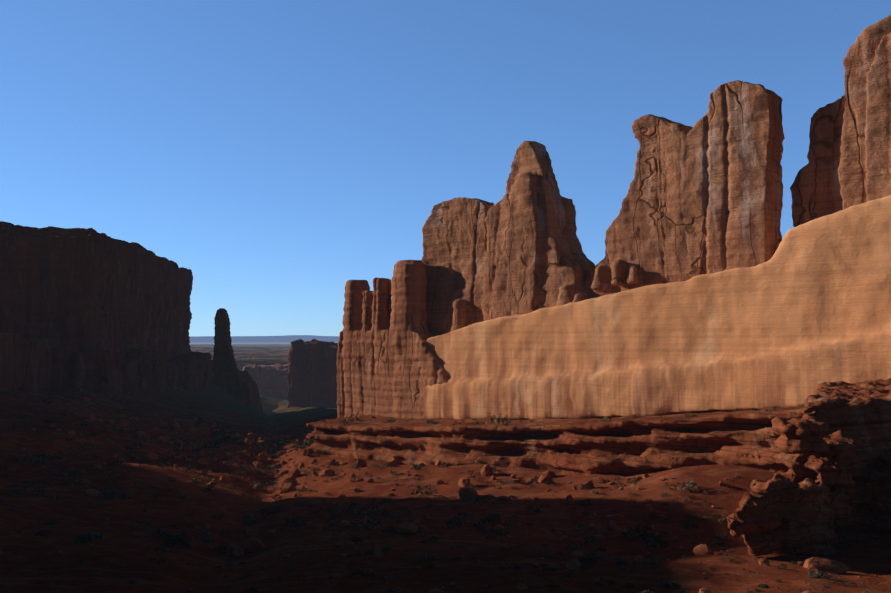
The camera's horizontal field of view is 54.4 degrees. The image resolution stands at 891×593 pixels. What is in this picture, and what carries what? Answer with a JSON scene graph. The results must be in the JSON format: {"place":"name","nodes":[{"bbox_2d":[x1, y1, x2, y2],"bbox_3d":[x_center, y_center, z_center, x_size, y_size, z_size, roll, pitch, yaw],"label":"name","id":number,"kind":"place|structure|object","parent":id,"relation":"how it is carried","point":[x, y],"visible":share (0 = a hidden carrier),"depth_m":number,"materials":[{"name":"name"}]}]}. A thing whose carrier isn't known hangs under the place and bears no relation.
{"place":"outdoors","nodes":[
{"label":"outdoors","id":0,"kind":"place"},
{"bbox_2d":[189,343,290,362],"bbox_3d":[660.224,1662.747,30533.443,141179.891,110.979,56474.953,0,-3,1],"label":"plateau ground","id":1,"kind":"structure","parent":0,"point":[273,352],"depth_m":4886.85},
{"bbox_2d":[212,357,288,398],"bbox_3d":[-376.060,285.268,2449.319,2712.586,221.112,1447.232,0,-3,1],"label":"cliff rock","id":2,"kind":"object","parent":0,"point":[270,379],"visible":0.02,"depth_m":1748.94,"materials":[{"name":"stone"}]},
{"bbox_2d":[189,335,338,342],"bbox_3d":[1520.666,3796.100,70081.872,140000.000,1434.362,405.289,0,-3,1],"label":"plateau","id":3,"kind":"structure","parent":0,"point":[253,339],"depth_m":70503.89,"materials":[{"name":"stone"}]},
{"bbox_2d":[336,260,447,418],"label":"rock columns","id":4,"kind":"structure","parent":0,"point":[388,364],"depth_m":311.88,"materials":[{"name":"brown stone"}]},
{"bbox_2d":[0,383,890,592],"bbox_3d":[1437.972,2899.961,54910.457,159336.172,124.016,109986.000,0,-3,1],"label":"ground","id":5,"kind":"structure","parent":0,"point":[26,555],"depth_m":147.81,"materials":[{"name":"red soil"}]},
{"bbox_2d":[0,333,61,391],"bbox_3d":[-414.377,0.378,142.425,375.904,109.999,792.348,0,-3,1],"label":"rock wall","id":6,"kind":"structure","parent":5,"relation":"on","point":[25,363],"depth_m":475.27,"materials":[{"name":"stone"}]},
{"bbox_2d":[0,221,214,397],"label":"mesa","id":7,"kind":"structure","parent":5,"relation":"on","point":[114,315],"depth_m":537.99,"materials":[{"name":"stone"}]},
{"bbox_2d":[212,308,262,412],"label":"rock spire","id":8,"kind":"structure","parent":5,"relation":"on","point":[230,377],"depth_m":861.53,"materials":[{"name":"stone"}]},
{"bbox_2d":[287,339,337,408],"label":"butte","id":9,"kind":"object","parent":5,"relation":"on","point":[312,373],"depth_m":1380.26,"materials":[{"name":"stone"}]},
{"bbox_2d":[0,389,877,592],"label":"boulders","id":10,"kind":"object","parent":5,"relation":"on","point":[340,541],"visible":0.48,"depth_m":181.49,"materials":[{"name":"brown stone"}]},
{"bbox_2d":[0,386,890,592],"bbox_3d":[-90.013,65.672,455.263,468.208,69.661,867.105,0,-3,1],"label":"shrubs","id":11,"kind":"object","parent":5,"relation":"on","point":[644,535],"visible":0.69,"depth_m":165.50,"materials":[{"name":"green plant"}]},
{"bbox_2d":[303,406,806,474],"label":"rock bench","id":12,"kind":"object","parent":5,"relation":"on","point":[638,445],"visible":0.44,"depth_m":210.23,"materials":[{"name":"brown stone"}]},
{"bbox_2d":[422,15,890,335],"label":"rock spires","id":13,"kind":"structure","parent":5,"relation":"on","point":[704,194],"depth_m":239.47,"materials":[{"name":"brown stone"}]},
{"bbox_2d":[424,195,890,419],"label":"wall","id":14,"kind":"structure","parent":5,"relation":"on","point":[799,315],"depth_m":221.49,"materials":[{"name":"stone"}]},
{"bbox_2d":[725,378,890,556],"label":"outcrop rock","id":15,"kind":"object","parent":5,"relation":"on","point":[829,492],"visible":0.96,"depth_m":117.88,"materials":[{"name":"brown stone"}]},
{"bbox_2d":[0,0,890,335],"label":"sky","id":16,"kind":"structure","parent":0,"point":[282,154],"materials":[{"name":"blue"}]}
]}

